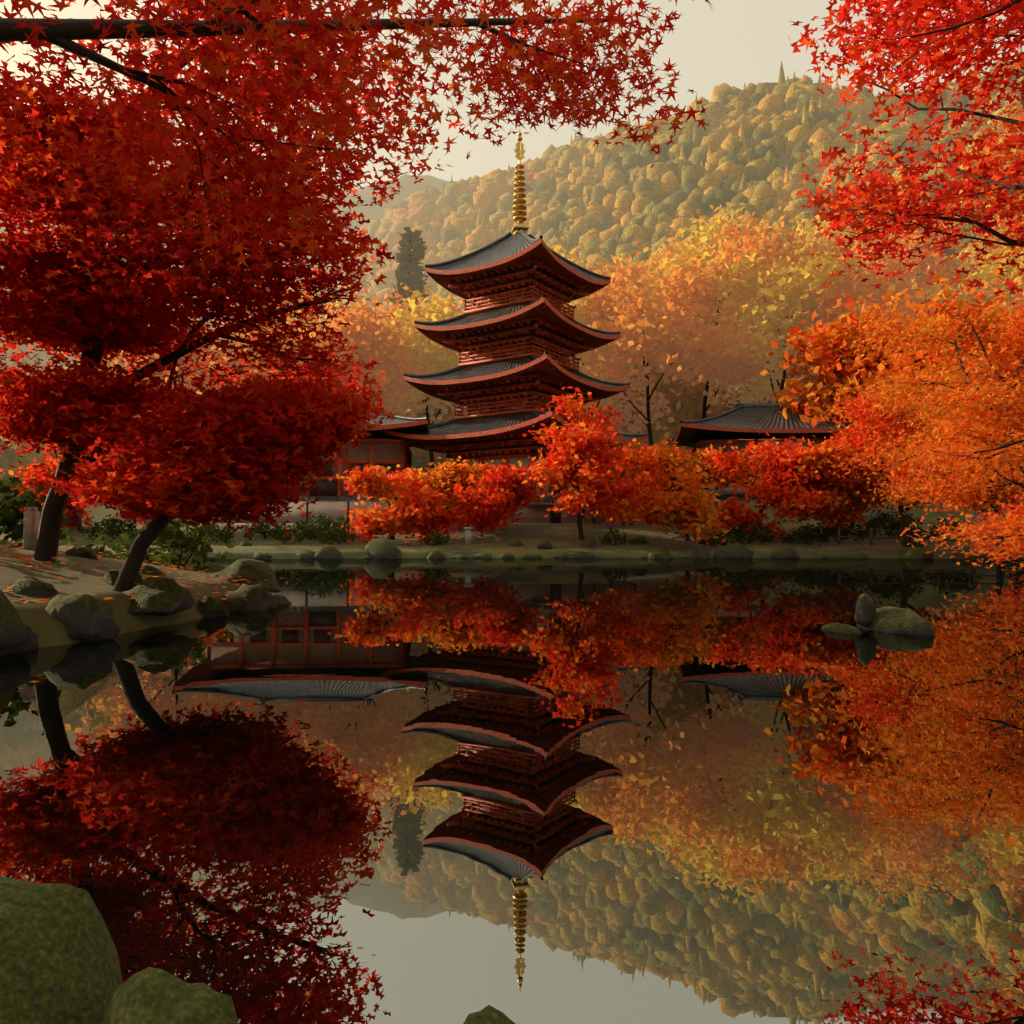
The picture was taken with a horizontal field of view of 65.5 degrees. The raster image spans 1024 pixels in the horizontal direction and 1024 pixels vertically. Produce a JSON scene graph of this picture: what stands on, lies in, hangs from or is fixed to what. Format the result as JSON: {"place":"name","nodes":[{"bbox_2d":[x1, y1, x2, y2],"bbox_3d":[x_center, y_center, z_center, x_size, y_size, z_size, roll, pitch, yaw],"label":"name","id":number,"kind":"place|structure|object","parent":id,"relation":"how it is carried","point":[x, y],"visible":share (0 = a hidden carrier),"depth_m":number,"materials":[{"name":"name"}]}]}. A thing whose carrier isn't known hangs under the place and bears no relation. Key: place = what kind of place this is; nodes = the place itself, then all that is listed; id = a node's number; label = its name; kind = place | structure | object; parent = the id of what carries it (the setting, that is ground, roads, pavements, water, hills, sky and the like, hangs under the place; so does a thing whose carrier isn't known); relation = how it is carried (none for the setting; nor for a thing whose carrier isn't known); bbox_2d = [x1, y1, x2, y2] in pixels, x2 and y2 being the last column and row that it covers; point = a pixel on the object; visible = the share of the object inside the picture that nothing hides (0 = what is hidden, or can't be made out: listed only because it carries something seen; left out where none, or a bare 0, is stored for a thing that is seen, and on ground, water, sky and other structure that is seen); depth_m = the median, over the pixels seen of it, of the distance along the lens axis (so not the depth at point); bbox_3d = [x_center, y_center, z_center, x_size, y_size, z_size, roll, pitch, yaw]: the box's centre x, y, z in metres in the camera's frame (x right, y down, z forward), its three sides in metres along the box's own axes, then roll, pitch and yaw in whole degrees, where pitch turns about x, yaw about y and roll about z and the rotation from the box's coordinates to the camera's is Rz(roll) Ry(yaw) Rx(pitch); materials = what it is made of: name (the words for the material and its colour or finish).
{"place":"outdoors","nodes":[
{"label":"outdoors","id":0,"kind":"place"},
{"bbox_2d":[0,0,712,294],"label":"maple","id":1,"kind":"object","parent":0,"point":[552,66],"depth_m":3.82,"materials":[{"name":"red plant"}]},
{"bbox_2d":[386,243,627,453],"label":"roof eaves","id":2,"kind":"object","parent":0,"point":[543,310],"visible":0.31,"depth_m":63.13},
{"bbox_2d":[0,558,1023,1023],"bbox_3d":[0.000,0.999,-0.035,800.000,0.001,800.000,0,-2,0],"label":"water","id":3,"kind":"structure","parent":0,"point":[602,814],"depth_m":3.17,"materials":[{"name":"black liquid"}]},
{"bbox_2d":[0,876,514,1023],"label":"mossy boulders","id":4,"kind":"object","parent":3,"relation":"in","point":[59,962],"visible":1,"depth_m":1.42,"materials":[{"name":"green plant"}]},
{"bbox_2d":[41,677,784,862],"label":"floating leaves","id":5,"kind":"object","parent":3,"relation":"on","point":[412,788],"visible":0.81,"depth_m":2.81,"materials":[{"name":"red plant"}]},
{"bbox_2d":[0,117,1023,647],"bbox_3d":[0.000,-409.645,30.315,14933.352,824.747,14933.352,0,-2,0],"label":"ground","id":6,"kind":"structure","parent":0,"point":[42,623],"depth_m":45.49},
{"bbox_2d":[0,0,47,75],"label":"maple","id":7,"kind":"object","parent":6,"relation":"on","point":[11,43],"visible":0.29,"depth_m":10.40,"materials":[{"name":"red plant"}]},
{"bbox_2d":[0,445,102,532],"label":"maple tree","id":8,"kind":"object","parent":6,"relation":"on","point":[33,478],"depth_m":51.99,"materials":[{"name":"red plant"}]},
{"bbox_2d":[0,189,184,363],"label":"maple","id":9,"kind":"object","parent":6,"relation":"on","point":[12,238],"depth_m":9.76,"materials":[{"name":"red plant"}]},
{"bbox_2d":[89,458,177,525],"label":"shore maple","id":10,"kind":"object","parent":6,"relation":"on","point":[130,518],"visible":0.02,"depth_m":50.96,"materials":[{"name":"red plant"}]},
{"bbox_2d":[76,317,226,425],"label":"tree","id":11,"kind":"object","parent":6,"relation":"on","point":[154,356],"depth_m":82.04,"materials":[{"name":"red plant"}]},
{"bbox_2d":[9,361,395,591],"bbox_3d":[-3.136,-0.367,5.957,4.514,3.150,12.654,0,-2,-8],"label":"maple","id":12,"kind":"object","parent":6,"relation":"on","point":[222,455],"depth_m":9.12,"materials":[{"name":"red plant"}]},
{"bbox_2d":[23,507,472,549],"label":"stone markers","id":13,"kind":"object","parent":6,"relation":"on","point":[31,523],"visible":0.91,"depth_m":12.53,"materials":[{"name":"stone"}]},
{"bbox_2d":[175,303,336,410],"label":"tree","id":14,"kind":"object","parent":6,"relation":"on","point":[237,344],"visible":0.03,"depth_m":75.99,"materials":[{"name":"plant"}]},
{"bbox_2d":[206,307,313,366],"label":"tree","id":15,"kind":"object","parent":6,"relation":"on","point":[226,359],"depth_m":88.63,"materials":[{"name":"plant"}]},
{"bbox_2d":[0,0,575,561],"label":"maple","id":16,"kind":"object","parent":6,"relation":"on","point":[62,312],"depth_m":9.24,"materials":[{"name":"red plant"}]},
{"bbox_2d":[253,279,342,389],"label":"tree","id":17,"kind":"object","parent":6,"relation":"on","point":[300,300],"visible":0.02,"depth_m":101.44,"materials":[{"name":"plant"}]},
{"bbox_2d":[319,289,389,386],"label":"tree","id":18,"kind":"object","parent":6,"relation":"on","point":[375,308],"visible":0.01,"depth_m":114.67,"materials":[{"name":"plant"}]},
{"bbox_2d":[291,276,438,417],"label":"tree","id":19,"kind":"object","parent":6,"relation":"on","point":[360,334],"depth_m":82.72,"materials":[{"name":"orange plant"}]},
{"bbox_2d":[358,285,422,393],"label":"tree","id":20,"kind":"object","parent":6,"relation":"on","point":[397,305],"visible":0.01,"depth_m":105.32,"materials":[{"name":"orange plant"}]},
{"bbox_2d":[329,464,477,545],"bbox_3d":[-6.684,-0.455,49.698,9.346,5.456,9.468,0,-2,0],"label":"maple tree","id":21,"kind":"object","parent":6,"relation":"on","point":[426,513],"depth_m":48.29,"materials":[{"name":"orange plant"}]},
{"bbox_2d":[387,227,431,323],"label":"cedar","id":22,"kind":"object","parent":6,"relation":"on","point":[413,280],"depth_m":112.54,"materials":[{"name":"green plant"}]},
{"bbox_2d":[362,285,470,473],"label":"tree","id":23,"kind":"object","parent":6,"relation":"on","point":[427,351],"depth_m":88.83,"materials":[{"name":"yellow plant"}]},
{"bbox_2d":[186,501,677,524],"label":"compound wall","id":24,"kind":"structure","parent":6,"relation":"on","point":[535,514],"depth_m":58.38,"materials":[{"name":"beige paint"}]},
{"bbox_2d":[283,496,574,500],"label":"wall","id":25,"kind":"structure","parent":24,"relation":"attached to","point":[354,498],"depth_m":58.40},
{"bbox_2d":[224,501,635,522],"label":"compound wall posts","id":26,"kind":"object","parent":24,"relation":"attached to","point":[389,505],"visible":0.2,"depth_m":58.34,"materials":[{"name":"brown wood"}]},
{"bbox_2d":[550,507,560,522],"bbox_3d":[3.200,0.287,58.364,0.800,1.300,0.030,0,-2,0],"label":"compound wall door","id":27,"kind":"structure","parent":24,"relation":"attached to","point":[557,517],"depth_m":58.34,"materials":[{"name":"brown wood"}]},
{"bbox_2d":[429,312,470,420],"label":"tree","id":28,"kind":"object","parent":6,"relation":"on","point":[432,407],"depth_m":91.19,"materials":[{"name":"plant"}]},
{"bbox_2d":[388,456,515,524],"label":"maple tree","id":29,"kind":"object","parent":6,"relation":"on","point":[453,472],"depth_m":53.24,"materials":[{"name":"orange plant"}]},
{"bbox_2d":[438,291,470,315],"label":"tree","id":30,"kind":"object","parent":6,"relation":"on","point":[459,303],"visible":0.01,"depth_m":125.74,"materials":[{"name":"plant"}]},
{"bbox_2d":[0,545,934,656],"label":"bank rocks","id":31,"kind":"object","parent":6,"relation":"on","point":[85,617],"visible":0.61,"depth_m":8.83,"materials":[{"name":"grey stone"}]},
{"bbox_2d":[438,458,559,539],"bbox_3d":[-0.887,-0.772,51.421,8.159,5.280,8.220,0,-2,0],"label":"maple tree","id":32,"kind":"object","parent":6,"relation":"on","point":[503,490],"depth_m":49.99,"materials":[{"name":"red plant"}]},
{"bbox_2d":[0,522,1005,602],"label":"leaf litter","id":33,"kind":"object","parent":6,"relation":"on","point":[86,570],"visible":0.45,"depth_m":13.27,"materials":[{"name":"red plant"}]},
{"bbox_2d":[0,47,1023,504],"bbox_3d":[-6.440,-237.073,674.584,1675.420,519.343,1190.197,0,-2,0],"label":"hill forest","id":34,"kind":"object","parent":6,"relation":"on","point":[576,189],"visible":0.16,"depth_m":739.94,"materials":[{"name":"plant"}]},
{"bbox_2d":[0,467,1023,570],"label":"shrubs","id":35,"kind":"object","parent":6,"relation":"on","point":[11,515],"depth_m":46.86,"materials":[{"name":"green plant"}]},
{"bbox_2d":[384,238,646,495],"bbox_3d":[0.660,-10.524,66.408,15.800,18.970,15.800,-1,-2,34],"label":"pagoda","id":36,"kind":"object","parent":6,"relation":"on","point":[491,352],"depth_m":63.24,"materials":[{"name":"red wood"}]},
{"bbox_2d":[388,229,647,439],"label":"pagoda roofs","id":37,"kind":"structure","parent":36,"relation":"attached to","point":[506,245],"depth_m":64.27,"materials":[{"name":"grey tile"}]},
{"bbox_2d":[511,128,528,234],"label":"pagoda finial","id":38,"kind":"object","parent":36,"relation":"attached to","point":[519,213],"visible":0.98,"depth_m":66.80,"materials":[{"name":"gold metal"}]},
{"bbox_2d":[527,494,559,504],"bbox_3d":[0.660,-0.645,66.063,14.060,0.800,14.060,-1,-2,34],"label":"pagoda base","id":39,"kind":"object","parent":36,"relation":"attached to","point":[541,502],"visible":0.04,"depth_m":58.11,"materials":[{"name":"grey stone"}]},
{"bbox_2d":[146,536,1023,559],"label":"shore rocks","id":40,"kind":"object","parent":6,"relation":"on","point":[381,548],"visible":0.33,"depth_m":43.31,"materials":[{"name":"grey stone"}]},
{"bbox_2d":[521,386,663,539],"bbox_3d":[4.928,-3.198,48.142,8.956,10.005,9.574,0,-2,0],"label":"maple tree","id":41,"kind":"object","parent":6,"relation":"on","point":[585,457],"depth_m":46.78,"materials":[{"name":"orange plant"}]},
{"bbox_2d":[551,238,644,369],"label":"tree","id":42,"kind":"object","parent":6,"relation":"on","point":[581,262],"depth_m":115.52,"materials":[{"name":"orange plant"}]},
{"bbox_2d":[562,295,646,419],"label":"tree","id":43,"kind":"object","parent":6,"relation":"on","point":[577,313],"depth_m":90.55,"materials":[{"name":"orange plant"}]},
{"bbox_2d":[561,438,668,526],"bbox_3d":[8.734,-1.849,57.145,11.117,6.742,7.710,1,-2,-37],"label":"shore maple","id":44,"kind":"object","parent":6,"relation":"on","point":[630,471],"depth_m":54.90,"materials":[{"name":"plant"}]},
{"bbox_2d":[580,240,694,381],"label":"tree","id":45,"kind":"object","parent":6,"relation":"on","point":[637,272],"visible":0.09,"depth_m":108.40,"materials":[{"name":"orange plant"}]},
{"bbox_2d":[562,269,755,447],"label":"tree","id":46,"kind":"object","parent":6,"relation":"on","point":[629,323],"depth_m":82.64,"materials":[{"name":"orange plant"}]},
{"bbox_2d":[597,439,731,543],"bbox_3d":[9.046,-1.352,47.982,7.636,6.548,9.724,0,-2,0],"label":"shore maple","id":47,"kind":"object","parent":6,"relation":"on","point":[681,506],"depth_m":45.67,"materials":[{"name":"orange plant"}]},
{"bbox_2d":[602,228,729,325],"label":"tree","id":48,"kind":"object","parent":6,"relation":"on","point":[669,249],"visible":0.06,"depth_m":123.35,"materials":[{"name":"orange plant"}]},
{"bbox_2d":[632,202,746,364],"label":"tree","id":49,"kind":"object","parent":6,"relation":"on","point":[701,235],"depth_m":104.95,"materials":[{"name":"yellow plant"}]},
{"bbox_2d":[654,440,754,504],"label":"shore maple","id":50,"kind":"object","parent":6,"relation":"on","point":[715,478],"depth_m":56.19,"materials":[{"name":"plant"}]},
{"bbox_2d":[639,217,807,418],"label":"tree","id":51,"kind":"object","parent":6,"relation":"on","point":[679,284],"depth_m":87.95,"materials":[{"name":"orange plant"}]},
{"bbox_2d":[704,487,765,499],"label":"hall base","id":52,"kind":"object","parent":6,"relation":"on","point":[727,494],"depth_m":70.36,"materials":[{"name":"stone"}]},
{"bbox_2d":[699,438,862,484],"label":"building","id":53,"kind":"structure","parent":52,"relation":"on","point":[716,446],"depth_m":71.48,"materials":[{"name":"brown wood"}]},
{"bbox_2d":[668,423,917,486],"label":"red hall","id":54,"kind":"object","parent":52,"relation":"on","point":[701,442],"visible":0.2,"depth_m":69.98,"materials":[{"name":"brown wood"}]},
{"bbox_2d":[672,427,926,446],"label":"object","id":55,"kind":"object","parent":54,"relation":"on","point":[686,435],"visible":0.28,"depth_m":74.02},
{"bbox_2d":[667,400,880,442],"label":"roof","id":56,"kind":"structure","parent":55,"relation":"on","point":[762,416],"depth_m":73.37,"materials":[{"name":"grey tile"}]},
{"bbox_2d":[731,460,883,484],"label":"hall","id":57,"kind":"object","parent":54,"relation":"on","point":[749,476],"visible":0.02,"depth_m":71.20,"materials":[{"name":"brown wood"}]},
{"bbox_2d":[697,433,851,541],"bbox_3d":[16.459,-1.173,48.866,9.511,7.618,7.273,-2,-3,43],"label":"shore maple","id":58,"kind":"object","parent":6,"relation":"on","point":[782,456],"depth_m":47.91,"materials":[{"name":"red plant"}]},
{"bbox_2d":[698,237,871,412],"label":"tree","id":59,"kind":"object","parent":6,"relation":"on","point":[791,293],"depth_m":84.56,"materials":[{"name":"plant"}]},
{"bbox_2d":[695,206,887,377],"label":"tree","id":60,"kind":"object","parent":6,"relation":"on","point":[790,238],"depth_m":94.73,"materials":[{"name":"orange plant"}]},
{"bbox_2d":[757,211,872,295],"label":"tree","id":61,"kind":"object","parent":6,"relation":"on","point":[800,227],"depth_m":114.37,"materials":[{"name":"orange plant"}]},
{"bbox_2d":[742,438,912,538],"bbox_3d":[19.171,-1.251,48.942,9.276,6.054,9.754,0,-2,0],"label":"shore maple","id":62,"kind":"object","parent":6,"relation":"on","point":[852,486],"depth_m":46.63,"materials":[{"name":"red plant"}]},
{"bbox_2d":[760,289,932,438],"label":"tree","id":63,"kind":"object","parent":6,"relation":"on","point":[824,356],"depth_m":71.42,"materials":[{"name":"orange plant"}]},
{"bbox_2d":[773,246,923,399],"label":"tree","id":64,"kind":"object","parent":6,"relation":"on","point":[865,290],"visible":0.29,"depth_m":80.94,"materials":[{"name":"orange plant"}]},
{"bbox_2d":[829,199,917,284],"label":"tree","id":65,"kind":"object","parent":6,"relation":"on","point":[864,243],"depth_m":118.64,"materials":[{"name":"plant"}]},
{"bbox_2d":[830,220,985,317],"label":"tree","id":66,"kind":"object","parent":6,"relation":"on","point":[910,291],"depth_m":100.47,"materials":[{"name":"orange plant"}]},
{"bbox_2d":[813,383,1023,546],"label":"maple","id":67,"kind":"object","parent":6,"relation":"on","point":[869,434],"depth_m":44.45,"materials":[{"name":"orange plant"}]},
{"bbox_2d":[815,211,1023,517],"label":"maple","id":68,"kind":"object","parent":6,"relation":"on","point":[1017,351],"depth_m":29.45,"materials":[{"name":"orange plant"}]},
{"bbox_2d":[838,527,1004,545],"bbox_3d":[26.563,1.420,45.534,14.795,1.216,0.580,-1,-2,17],"label":"fence","id":69,"kind":"object","parent":6,"relation":"on","point":[871,530],"visible":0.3,"depth_m":46.95,"materials":[{"name":"brown wood"}]},
{"bbox_2d":[835,94,1023,570],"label":"maple","id":70,"kind":"object","parent":6,"relation":"on","point":[1011,399],"depth_m":18.26,"materials":[{"name":"plant"}]},
{"bbox_2d":[850,370,1023,556],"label":"maple","id":71,"kind":"object","parent":6,"relation":"on","point":[957,506],"depth_m":40.85,"materials":[{"name":"orange plant"}]},
{"bbox_2d":[852,267,1023,425],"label":"tree","id":72,"kind":"object","parent":6,"relation":"on","point":[946,294],"depth_m":62.69,"materials":[{"name":"orange plant"}]},
{"bbox_2d":[886,196,1022,313],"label":"tree","id":73,"kind":"object","parent":6,"relation":"on","point":[925,263],"depth_m":98.43,"materials":[{"name":"orange plant"}]},
{"bbox_2d":[886,382,1023,545],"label":"maple","id":74,"kind":"object","parent":6,"relation":"on","point":[941,440],"depth_m":47.02,"materials":[{"name":"orange plant"}]},
{"bbox_2d":[921,222,1023,413],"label":"tree","id":75,"kind":"object","parent":6,"relation":"on","point":[987,274],"depth_m":79.73,"materials":[{"name":"orange plant"}]},
{"bbox_2d":[943,450,1023,550],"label":"maple","id":76,"kind":"object","parent":6,"relation":"on","point":[1005,506],"visible":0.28,"depth_m":36.06,"materials":[{"name":"orange plant"}]},
{"bbox_2d":[966,224,1023,266],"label":"tree","id":77,"kind":"object","parent":6,"relation":"on","point":[971,256],"depth_m":104.98,"materials":[{"name":"plant"}]},
{"bbox_2d":[966,262,1023,480],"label":"tree","id":78,"kind":"object","parent":6,"relation":"on","point":[994,290],"depth_m":73.07,"materials":[{"name":"orange plant"}]},
{"bbox_2d":[0,0,1023,192],"label":"sky","id":79,"kind":"structure","parent":0,"point":[735,43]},
{"bbox_2d":[788,0,1023,305],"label":"maple","id":80,"kind":"object","parent":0,"point":[959,40],"depth_m":9.39,"materials":[{"name":"red plant"}]},
{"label":"hall base","id":81,"kind":"object","parent":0,"visible":0},
{"bbox_2d":[189,419,428,495],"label":"building","id":82,"kind":"structure","parent":81,"relation":"on","point":[405,461],"depth_m":63.38,"materials":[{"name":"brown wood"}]},
{"bbox_2d":[285,464,394,495],"bbox_3d":[-16.291,-2.366,67.638,14.180,2.650,9.080,0,-2,-4],"label":"hall","id":83,"kind":"object","parent":82,"relation":"on","point":[327,487],"visible":0.14,"depth_m":63.21,"materials":[{"name":"brown wood"}]},
{"bbox_2d":[402,424,427,446],"bbox_3d":[-16.500,-6.319,67.762,19.000,0.700,13.000,0,-2,-4],"label":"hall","id":84,"kind":"object","parent":82,"relation":"on","point":[423,427],"visible":0.07,"depth_m":63.11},
{"bbox_2d":[347,400,428,438],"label":"roof","id":85,"kind":"structure","parent":84,"relation":"on","point":[381,433],"depth_m":64.64,"materials":[{"name":"grey tile"}]},
{"bbox_2d":[285,438,400,495],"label":"building","id":86,"kind":"structure","parent":81,"relation":"on","point":[387,450],"depth_m":63.58,"materials":[{"name":"brown wood"}]}
]}

